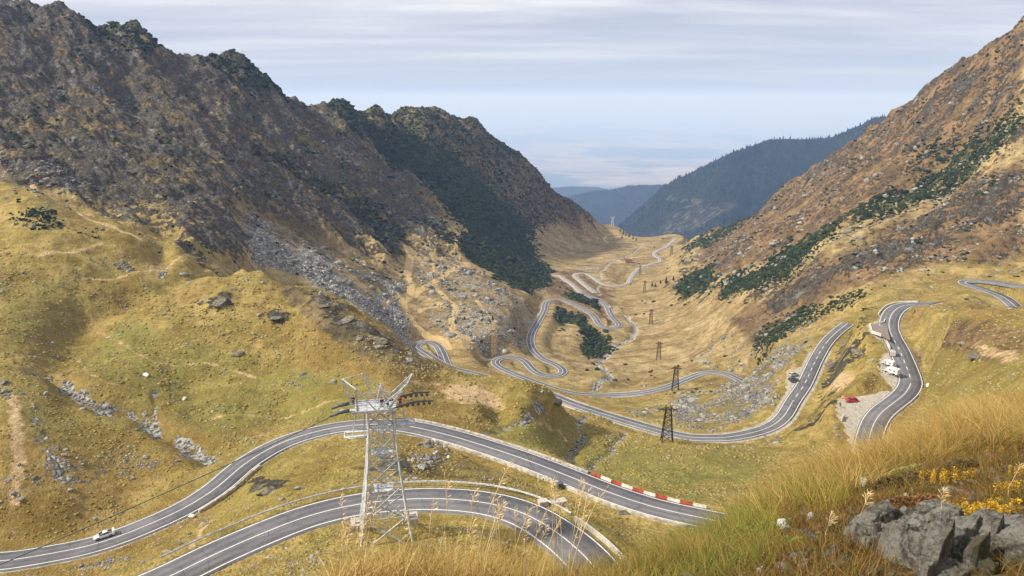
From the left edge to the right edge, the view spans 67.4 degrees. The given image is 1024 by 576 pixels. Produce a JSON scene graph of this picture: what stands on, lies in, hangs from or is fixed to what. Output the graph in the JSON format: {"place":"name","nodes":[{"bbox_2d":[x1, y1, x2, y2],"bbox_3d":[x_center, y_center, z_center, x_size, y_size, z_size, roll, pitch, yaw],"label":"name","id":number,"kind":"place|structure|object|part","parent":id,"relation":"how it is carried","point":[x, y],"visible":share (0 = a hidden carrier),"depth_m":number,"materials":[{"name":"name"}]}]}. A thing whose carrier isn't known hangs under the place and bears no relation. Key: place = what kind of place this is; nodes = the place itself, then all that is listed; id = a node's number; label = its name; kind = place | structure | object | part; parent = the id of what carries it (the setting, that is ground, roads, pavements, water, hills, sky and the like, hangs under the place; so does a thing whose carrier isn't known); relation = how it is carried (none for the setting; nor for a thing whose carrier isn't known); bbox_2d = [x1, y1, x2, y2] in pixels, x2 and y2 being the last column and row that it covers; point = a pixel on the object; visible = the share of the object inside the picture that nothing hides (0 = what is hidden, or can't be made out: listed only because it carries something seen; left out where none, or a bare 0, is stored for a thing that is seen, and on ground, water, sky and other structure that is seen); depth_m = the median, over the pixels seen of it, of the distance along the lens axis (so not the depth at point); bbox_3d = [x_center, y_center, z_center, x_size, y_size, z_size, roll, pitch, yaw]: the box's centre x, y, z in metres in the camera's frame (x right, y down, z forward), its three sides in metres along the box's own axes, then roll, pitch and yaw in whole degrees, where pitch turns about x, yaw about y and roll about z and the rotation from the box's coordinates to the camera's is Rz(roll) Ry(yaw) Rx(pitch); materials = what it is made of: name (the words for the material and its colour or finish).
{"place":"outdoors","nodes":[
{"label":"outdoors","id":0,"kind":"place"},
{"bbox_2d":[0,419,725,571],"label":"road","id":1,"kind":"structure","parent":0,"point":[232,479],"depth_m":182.18,"materials":[{"name":"grey asphalt"}]},
{"bbox_2d":[93,527,114,540],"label":"car","id":2,"kind":"object","parent":1,"relation":"on","point":[104,534],"visible":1,"depth_m":176.46,"materials":[{"name":"white paint"}]},
{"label":"windows","id":3,"kind":"part","parent":2,"relation":"part of","materials":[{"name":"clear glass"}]},
{"bbox_2d":[198,465,260,512],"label":"stone parapet","id":4,"kind":"structure","parent":1,"relation":"on","point":[232,489],"depth_m":190.14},
{"bbox_2d":[0,419,723,569],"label":"road marking","id":5,"kind":"object","parent":1,"relation":"on","point":[343,431],"visible":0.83,"depth_m":182.72,"materials":[{"name":"paint"}]},
{"bbox_2d":[415,419,588,473],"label":"stone parapet","id":6,"kind":"structure","parent":1,"relation":"on","point":[517,446],"depth_m":195.86,"materials":[{"name":"beige stone"}]},
{"bbox_2d":[431,438,686,527],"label":"stone parapet","id":7,"kind":"structure","parent":1,"relation":"on","point":[614,506],"depth_m":171.89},
{"bbox_2d":[643,490,654,496],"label":"barrier block","id":8,"kind":"object","parent":1,"relation":"on","point":[649,493],"depth_m":167.92,"materials":[{"name":"white concrete"}]},
{"bbox_2d":[655,494,667,499],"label":"barrier block","id":9,"kind":"object","parent":1,"relation":"on","point":[661,497],"depth_m":166.31,"materials":[{"name":"red concrete"}]},
{"bbox_2d":[667,497,679,502],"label":"barrier block","id":10,"kind":"object","parent":1,"relation":"on","point":[673,500],"depth_m":164.82,"materials":[{"name":"white concrete"}]},
{"bbox_2d":[679,500,692,505],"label":"barrier block","id":11,"kind":"object","parent":1,"relation":"on","point":[686,502],"depth_m":163.38,"materials":[{"name":"red concrete"}]},
{"bbox_2d":[692,502,706,508],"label":"barrier block","id":12,"kind":"object","parent":1,"relation":"on","point":[700,505],"depth_m":162.07,"materials":[{"name":"white concrete"}]},
{"bbox_2d":[137,487,618,575],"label":"road","id":13,"kind":"structure","parent":0,"point":[226,555],"depth_m":135.71,"materials":[{"name":"grey asphalt"}]},
{"bbox_2d":[139,488,610,575],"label":"road marking","id":14,"kind":"object","parent":13,"relation":"on","point":[383,511],"visible":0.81,"depth_m":136.10,"materials":[{"name":"paint"}]},
{"bbox_2d":[411,341,450,362],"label":"road","id":15,"kind":"structure","parent":0,"point":[437,346],"depth_m":447.78,"materials":[{"name":"grey asphalt"}]},
{"bbox_2d":[411,341,450,362],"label":"road marking","id":16,"kind":"object","parent":15,"relation":"on","point":[435,349],"visible":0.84,"depth_m":446.20,"materials":[{"name":"paint"}]},
{"bbox_2d":[281,515,659,575],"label":"dry straw grass","id":17,"kind":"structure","parent":0,"point":[383,567],"depth_m":3.54,"materials":[{"name":"beige plant"}]},
{"bbox_2d":[0,0,1023,575],"bbox_3d":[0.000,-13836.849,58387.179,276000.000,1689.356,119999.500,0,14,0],"label":"mountain terrain","id":18,"kind":"structure","parent":0,"point":[572,152],"depth_m":434.77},
{"bbox_2d":[14,155,52,161],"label":"snow fence","id":19,"kind":"object","parent":18,"relation":"on","point":[25,158],"visible":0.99,"depth_m":429.27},
{"bbox_2d":[17,171,75,184],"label":"snow fence","id":20,"kind":"object","parent":18,"relation":"on","point":[39,178],"visible":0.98,"depth_m":411.62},
{"bbox_2d":[211,297,227,307],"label":"rock outcrop","id":21,"kind":"object","parent":18,"relation":"on","point":[220,302],"visible":1,"depth_m":283.36,"materials":[{"name":"grey stone"}]},
{"bbox_2d":[231,351,244,355],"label":"rock outcrop","id":22,"kind":"object","parent":18,"relation":"on","point":[236,353],"visible":1,"depth_m":262.74,"materials":[{"name":"grey stone"}]},
{"bbox_2d":[256,485,274,495],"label":"rock outcrop","id":23,"kind":"object","parent":18,"relation":"on","point":[268,490],"visible":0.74,"depth_m":162.17,"materials":[{"name":"grey stone"}]},
{"bbox_2d":[269,316,282,320],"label":"rock outcrop","id":24,"kind":"object","parent":18,"relation":"on","point":[276,318],"visible":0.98,"depth_m":278.04,"materials":[{"name":"grey stone"}]},
{"bbox_2d":[317,303,329,308],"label":"rock outcrop","id":25,"kind":"object","parent":18,"relation":"on","point":[323,305],"visible":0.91,"depth_m":280.70,"materials":[{"name":"grey stone"}]},
{"bbox_2d":[340,315,355,322],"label":"rock outcrop","id":26,"kind":"object","parent":18,"relation":"on","point":[349,319],"visible":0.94,"depth_m":273.83,"materials":[{"name":"grey stone"}]},
{"bbox_2d":[160,480,570,557],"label":"guardrail","id":27,"kind":"object","parent":18,"relation":"on","point":[340,490],"visible":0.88,"depth_m":142.81,"materials":[{"name":"metal"}]},
{"bbox_2d":[368,335,387,343],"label":"rock outcrop","id":28,"kind":"object","parent":18,"relation":"on","point":[382,340],"visible":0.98,"depth_m":261.38,"materials":[{"name":"grey stone"}]},
{"bbox_2d":[331,373,432,546],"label":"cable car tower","id":29,"kind":"structure","parent":18,"relation":"on","point":[366,406],"depth_m":119.51,"materials":[{"name":"metal"}]},
{"bbox_2d":[0,417,330,564],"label":"steel cable","id":30,"kind":"object","parent":29,"relation":"attached to","point":[160,494],"visible":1,"depth_m":100.93,"materials":[{"name":"grey metal"}]},
{"bbox_2d":[398,475,413,478],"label":"rock outcrop","id":31,"kind":"object","parent":18,"relation":"on","point":[405,476],"visible":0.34,"depth_m":154.80,"materials":[{"name":"grey stone"}]},
{"bbox_2d":[0,250,1023,575],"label":"grass tussocks","id":32,"kind":"object","parent":18,"relation":"on","point":[478,534],"depth_m":218.49,"materials":[{"name":"plant"}]},
{"bbox_2d":[0,72,1023,572],"bbox_3d":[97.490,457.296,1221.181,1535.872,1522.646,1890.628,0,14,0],"label":"scree stones","id":33,"kind":"object","parent":18,"relation":"on","point":[382,310],"visible":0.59,"depth_m":458.23,"materials":[{"name":"grey stone"}]},
{"bbox_2d":[0,1,1023,405],"bbox_3d":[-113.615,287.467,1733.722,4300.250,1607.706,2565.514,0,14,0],"label":"bushes","id":34,"kind":"object","parent":18,"relation":"on","point":[268,195],"visible":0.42,"depth_m":525.05,"materials":[{"name":"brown plant"}]},
{"bbox_2d":[0,175,1023,575],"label":"field stones","id":35,"kind":"object","parent":18,"relation":"on","point":[386,413],"visible":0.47,"depth_m":231.31,"materials":[{"name":"grey stone"}]},
{"bbox_2d":[9,19,1023,370],"bbox_3d":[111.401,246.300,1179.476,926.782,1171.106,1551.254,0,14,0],"label":"pine scrub","id":36,"kind":"object","parent":18,"relation":"on","point":[515,263],"visible":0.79,"depth_m":673.78,"materials":[{"name":"green plant"}]},
{"bbox_2d":[538,498,548,506],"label":"concrete block","id":37,"kind":"structure","parent":18,"relation":"on","point":[543,502],"depth_m":138.82,"materials":[{"name":"grey concrete"}]},
{"bbox_2d":[554,399,561,405],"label":"rock outcrop","id":38,"kind":"object","parent":18,"relation":"on","point":[558,402],"visible":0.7,"depth_m":256.20,"materials":[{"name":"grey stone"}]},
{"bbox_2d":[550,497,566,505],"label":"concrete block","id":39,"kind":"structure","parent":18,"relation":"on","point":[562,499],"depth_m":139.38,"materials":[{"name":"grey concrete"}]},
{"bbox_2d":[557,481,563,489],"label":"stone marker","id":40,"kind":"object","parent":18,"relation":"on","point":[560,485],"visible":1,"depth_m":171.81,"materials":[{"name":"stone"}]},
{"bbox_2d":[562,397,588,409],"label":"road bridge","id":41,"kind":"structure","parent":18,"relation":"on","point":[574,400],"depth_m":330.05,"materials":[{"name":"concrete"}]},
{"bbox_2d":[591,472,600,478],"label":"barrier block","id":42,"kind":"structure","parent":18,"relation":"on","point":[595,475],"depth_m":177.29,"materials":[{"name":"red concrete"}]},
{"bbox_2d":[574,516,628,565],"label":"parapet wall","id":43,"kind":"structure","parent":18,"relation":"on","point":[597,534],"depth_m":128.47,"materials":[{"name":"concrete"}]},
{"bbox_2d":[601,476,610,482],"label":"barrier block","id":44,"kind":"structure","parent":18,"relation":"on","point":[606,479],"depth_m":175.28,"materials":[{"name":"white concrete"}]},
{"bbox_2d":[619,510,630,515],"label":"rock outcrop","id":45,"kind":"object","parent":18,"relation":"on","point":[623,512],"visible":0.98,"depth_m":160.93,"materials":[{"name":"grey stone"}]},
{"bbox_2d":[609,390,643,397],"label":"road bridge","id":46,"kind":"structure","parent":18,"relation":"on","point":[627,396],"depth_m":412.81,"materials":[{"name":"concrete"}]},
{"bbox_2d":[621,483,632,489],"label":"barrier block","id":47,"kind":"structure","parent":18,"relation":"on","point":[627,486],"depth_m":171.46,"materials":[{"name":"white concrete"}]},
{"bbox_2d":[624,259,632,262],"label":"stone hut","id":48,"kind":"object","parent":18,"relation":"on","point":[628,260],"visible":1,"depth_m":940.15,"materials":[{"name":"stone"}]},
{"bbox_2d":[632,487,643,493],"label":"barrier block","id":49,"kind":"object","parent":18,"relation":"on","point":[638,490],"depth_m":169.63,"materials":[{"name":"red concrete"}]},
{"bbox_2d":[649,309,652,323],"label":"power pylon","id":50,"kind":"object","parent":18,"relation":"on","point":[651,311],"visible":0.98,"depth_m":603.37,"materials":[{"name":"metal"}]},
{"bbox_2d":[656,341,662,360],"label":"power pylon","id":51,"kind":"object","parent":18,"relation":"on","point":[659,344],"visible":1,"depth_m":493.01,"materials":[{"name":"metal"}]},
{"bbox_2d":[660,405,677,442],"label":"power pylon","id":52,"kind":"object","parent":18,"relation":"on","point":[665,408],"visible":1,"depth_m":253.10,"materials":[{"name":"metal"}]},
{"bbox_2d":[671,366,681,390],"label":"power pylon","id":53,"kind":"object","parent":18,"relation":"on","point":[674,373],"visible":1,"depth_m":401.66,"materials":[{"name":"metal"}]},
{"bbox_2d":[338,448,1023,575],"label":"seed heads","id":54,"kind":"object","parent":18,"relation":"on","point":[499,518],"visible":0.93,"depth_m":3.67,"materials":[{"name":"beige plant"}]},
{"bbox_2d":[568,114,884,238],"bbox_3d":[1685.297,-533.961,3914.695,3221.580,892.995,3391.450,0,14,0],"label":"spruce forest","id":55,"kind":"object","parent":18,"relation":"on","point":[730,181],"visible":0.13,"depth_m":2888.31,"materials":[{"name":"green plant"}]},
{"bbox_2d":[585,445,892,575],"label":"green grass","id":56,"kind":"structure","parent":18,"relation":"on","point":[739,518],"depth_m":4.81,"materials":[{"name":"green plant"}]},
{"bbox_2d":[706,517,793,541],"bbox_3d":[1.337,1.566,4.726,0.644,0.558,0.611,13,19,43],"label":"leafy plant","id":57,"kind":"object","parent":18,"relation":"on","point":[749,529],"visible":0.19,"depth_m":4.66,"materials":[{"name":"green plant"}]},
{"bbox_2d":[776,518,790,530],"bbox_3d":[1.629,1.438,4.590,0.080,0.134,0.072,-2,14,-10],"label":"rock","id":58,"kind":"object","parent":18,"relation":"on","point":[782,521],"visible":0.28,"depth_m":4.56,"materials":[{"name":"white stone"}]},
{"bbox_2d":[760,532,820,546],"bbox_3d":[1.402,1.314,3.977,0.297,0.231,0.254,0,14,0],"label":"leafy plant","id":59,"kind":"object","parent":18,"relation":"on","point":[795,537],"visible":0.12,"depth_m":3.92,"materials":[{"name":"green plant"}]},
{"bbox_2d":[788,372,798,376],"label":"parked car","id":60,"kind":"object","parent":18,"relation":"on","point":[792,374],"visible":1,"depth_m":320.35,"materials":[{"name":"silver metal"}]},
{"bbox_2d":[620,426,1023,575],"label":"grass","id":61,"kind":"object","parent":18,"relation":"on","point":[802,517],"visible":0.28,"depth_m":4.01,"materials":[{"name":"yellow plant"}]},
{"bbox_2d":[824,361,834,366],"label":"rock outcrop","id":62,"kind":"object","parent":18,"relation":"on","point":[830,364],"visible":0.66,"depth_m":331.11,"materials":[{"name":"beige stone"}]},
{"bbox_2d":[824,545,842,556],"bbox_3d":[1.320,1.089,3.149,0.087,0.063,0.068,0,14,0],"label":"rock","id":63,"kind":"object","parent":18,"relation":"on","point":[827,550],"visible":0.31,"depth_m":3.14,"materials":[{"name":"grey stone"}]},
{"bbox_2d":[655,435,1023,575],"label":"green plants","id":64,"kind":"object","parent":18,"relation":"on","point":[874,503],"visible":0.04,"depth_m":3.97,"materials":[{"name":"plant"}]},
{"bbox_2d":[819,510,861,538],"bbox_3d":[1.716,1.225,3.956,0.287,0.260,0.278,-10,17,-34],"label":"heather clump","id":65,"kind":"object","parent":18,"relation":"on","point":[840,519],"visible":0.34,"depth_m":3.98,"materials":[{"name":"brown plant"}]},
{"bbox_2d":[845,397,858,402],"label":"parked car","id":66,"kind":"object","parent":18,"relation":"on","point":[852,399],"visible":1,"depth_m":263.64,"materials":[{"name":"red paint"}]},
{"bbox_2d":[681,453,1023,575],"bbox_3d":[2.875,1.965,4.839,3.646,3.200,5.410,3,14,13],"label":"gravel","id":67,"kind":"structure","parent":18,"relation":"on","point":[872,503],"depth_m":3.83,"materials":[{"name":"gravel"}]},
{"bbox_2d":[690,372,1023,522],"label":"golden grass","id":68,"kind":"structure","parent":18,"relation":"on","point":[935,437],"depth_m":7.35,"materials":[{"name":"plant"}]},
{"bbox_2d":[851,349,862,354],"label":"rock outcrop","id":69,"kind":"object","parent":18,"relation":"on","point":[857,351],"visible":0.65,"depth_m":314.19,"materials":[{"name":"beige stone"}]},
{"bbox_2d":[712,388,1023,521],"bbox_3d":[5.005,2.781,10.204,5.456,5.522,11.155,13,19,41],"label":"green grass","id":70,"kind":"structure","parent":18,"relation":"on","point":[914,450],"depth_m":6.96,"materials":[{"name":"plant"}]},
{"bbox_2d":[869,323,881,336],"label":"kerb wall","id":71,"kind":"structure","parent":18,"relation":"on","point":[876,333],"depth_m":317.21,"materials":[{"name":"white concrete"}]},
{"bbox_2d":[871,324,889,339],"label":"paved bay","id":72,"kind":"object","parent":18,"relation":"on","point":[882,330],"visible":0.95,"depth_m":321.21,"materials":[{"name":"beige concrete"}]},
{"bbox_2d":[812,493,955,541],"bbox_3d":[1.905,1.172,3.982,0.720,0.288,0.233,0,14,0],"label":"heather clump","id":73,"kind":"object","parent":18,"relation":"on","point":[912,497],"visible":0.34,"depth_m":3.94,"materials":[{"name":"orange plant"}]},
{"bbox_2d":[882,359,895,365],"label":"camper van","id":74,"kind":"object","parent":18,"relation":"on","point":[888,362],"visible":0.98,"depth_m":287.02,"materials":[{"name":"white paint"}]},
{"bbox_2d":[849,469,932,496],"bbox_3d":[2.478,1.292,5.030,0.594,0.281,0.293,0,14,0],"label":"heather clump","id":75,"kind":"object","parent":18,"relation":"on","point":[895,479],"visible":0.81,"depth_m":5.02,"materials":[{"name":"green plant"}]},
{"bbox_2d":[884,366,900,374],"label":"camper van","id":76,"kind":"object","parent":18,"relation":"on","point":[894,370],"visible":1,"depth_m":278.03,"materials":[{"name":"white paint"}]},
{"bbox_2d":[878,301,917,314],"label":"kerb wall","id":77,"kind":"structure","parent":18,"relation":"on","point":[889,304],"depth_m":348.80,"materials":[{"name":"white concrete"}]},
{"bbox_2d":[886,462,925,475],"bbox_3d":[2.928,1.365,5.726,0.296,0.182,0.195,0,14,0],"label":"cushion plant","id":78,"kind":"object","parent":18,"relation":"on","point":[902,468],"visible":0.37,"depth_m":5.70,"materials":[{"name":"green plant"}]},
{"bbox_2d":[842,498,1023,575],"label":"rock outcrop","id":79,"kind":"object","parent":18,"relation":"on","point":[925,540],"visible":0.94,"depth_m":2.81,"materials":[{"name":"grey stone"}]},
{"bbox_2d":[917,466,976,485],"bbox_3d":[2.744,1.206,4.880,0.382,0.253,0.367,-10,17,-35],"label":"yellow bush","id":80,"kind":"object","parent":18,"relation":"on","point":[940,477],"visible":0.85,"depth_m":4.81,"materials":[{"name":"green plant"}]},
{"bbox_2d":[940,485,956,492],"bbox_3d":[2.641,1.225,4.626,0.111,0.046,0.082,0,14,0],"label":"rock","id":81,"kind":"object","parent":18,"relation":"on","point":[949,488],"visible":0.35,"depth_m":4.63,"materials":[{"name":"grey stone"}]},
{"bbox_2d":[943,458,980,471],"bbox_3d":[3.017,1.196,5.192,0.239,0.137,0.181,-4,15,-17],"label":"heather clump","id":82,"kind":"object","parent":18,"relation":"on","point":[958,461],"visible":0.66,"depth_m":5.16,"materials":[{"name":"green plant"}]},
{"bbox_2d":[968,353,979,359],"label":"rock outcrop","id":83,"kind":"object","parent":18,"relation":"on","point":[972,356],"visible":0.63,"depth_m":191.38,"materials":[{"name":"beige stone"}]},
{"bbox_2d":[939,497,1022,514],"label":"yellow bush","id":84,"kind":"object","parent":18,"relation":"on","point":[993,504],"visible":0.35,"depth_m":3.56,"materials":[{"name":"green plant"}]},
{"bbox_2d":[990,533,1016,556],"bbox_3d":[1.825,0.981,2.813,0.187,0.188,0.156,11,18,37],"label":"rock","id":85,"kind":"object","parent":18,"relation":"on","point":[1003,541],"visible":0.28,"depth_m":2.78,"materials":[{"name":"grey stone"}]},
{"bbox_2d":[984,480,1023,494],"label":"yellow bush","id":86,"kind":"object","parent":18,"relation":"on","point":[1010,488],"visible":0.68,"depth_m":4.21,"materials":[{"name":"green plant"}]},
{"bbox_2d":[1001,464,1023,475],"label":"yellow bush","id":87,"kind":"object","parent":18,"relation":"on","point":[1009,471],"visible":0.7,"depth_m":4.83,"materials":[{"name":"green plant"}]},
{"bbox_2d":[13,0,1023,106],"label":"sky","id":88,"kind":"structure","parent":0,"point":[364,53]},
{"bbox_2d":[551,275,581,292],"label":"road","id":89,"kind":"structure","parent":0,"point":[569,282],"depth_m":764.68,"materials":[{"name":"grey asphalt"}]},
{"bbox_2d":[611,479,621,485],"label":"barrier block","id":90,"kind":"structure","parent":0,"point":[616,482],"depth_m":173.39,"materials":[{"name":"red concrete"}]},
{"bbox_2d":[490,292,742,397],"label":"road","id":91,"kind":"structure","parent":0,"point":[532,348],"depth_m":449.71,"materials":[{"name":"grey asphalt"}]},
{"bbox_2d":[491,295,743,396],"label":"road marking","id":92,"kind":"object","parent":91,"relation":"on","point":[566,369],"visible":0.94,"depth_m":453.57,"materials":[{"name":"paint"}]},
{"bbox_2d":[572,239,675,292],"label":"road","id":93,"kind":"structure","parent":0,"point":[582,283],"depth_m":833.95,"materials":[{"name":"grey asphalt"}]},
{"bbox_2d":[575,239,676,292],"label":"road marking","id":94,"kind":"object","parent":93,"relation":"on","point":[628,278],"visible":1,"depth_m":832.09,"materials":[{"name":"paint"}]},
{"bbox_2d":[418,322,852,441],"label":"road","id":95,"kind":"structure","parent":0,"point":[833,335],"depth_m":306.77,"materials":[{"name":"grey asphalt"}]},
{"bbox_2d":[419,323,853,440],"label":"road marking","id":96,"kind":"object","parent":95,"relation":"on","point":[728,433],"visible":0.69,"depth_m":302.86,"materials":[{"name":"paint"}]},
{"bbox_2d":[788,377,798,381],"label":"parked car","id":97,"kind":"object","parent":95,"relation":"on","point":[791,379],"visible":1,"depth_m":314.83,"materials":[{"name":"grey paint"}]},
{"bbox_2d":[495,510,776,575],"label":"rusty grass","id":98,"kind":"structure","parent":0,"point":[611,564],"depth_m":3.93,"materials":[{"name":"plant"}]},
{"bbox_2d":[852,302,939,452],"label":"road","id":99,"kind":"structure","parent":0,"point":[906,380],"depth_m":275.45,"materials":[{"name":"grey asphalt"}]},
{"bbox_2d":[853,302,930,448],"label":"road marking","id":100,"kind":"object","parent":99,"relation":"on","point":[898,375],"visible":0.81,"depth_m":272.26,"materials":[{"name":"paint"}]},
{"bbox_2d":[889,349,895,355],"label":"van","id":101,"kind":"object","parent":99,"relation":"on","point":[892,352],"visible":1,"depth_m":296.56,"materials":[{"name":"grey paint"}]},
{"bbox_2d":[957,279,1023,306],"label":"road","id":102,"kind":"structure","parent":0,"point":[1011,303],"depth_m":365.94,"materials":[{"name":"grey asphalt"}]},
{"bbox_2d":[958,279,1023,306],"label":"road marking","id":103,"kind":"object","parent":102,"relation":"on","point":[993,290],"visible":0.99,"depth_m":365.46,"materials":[{"name":"paint"}]}
]}

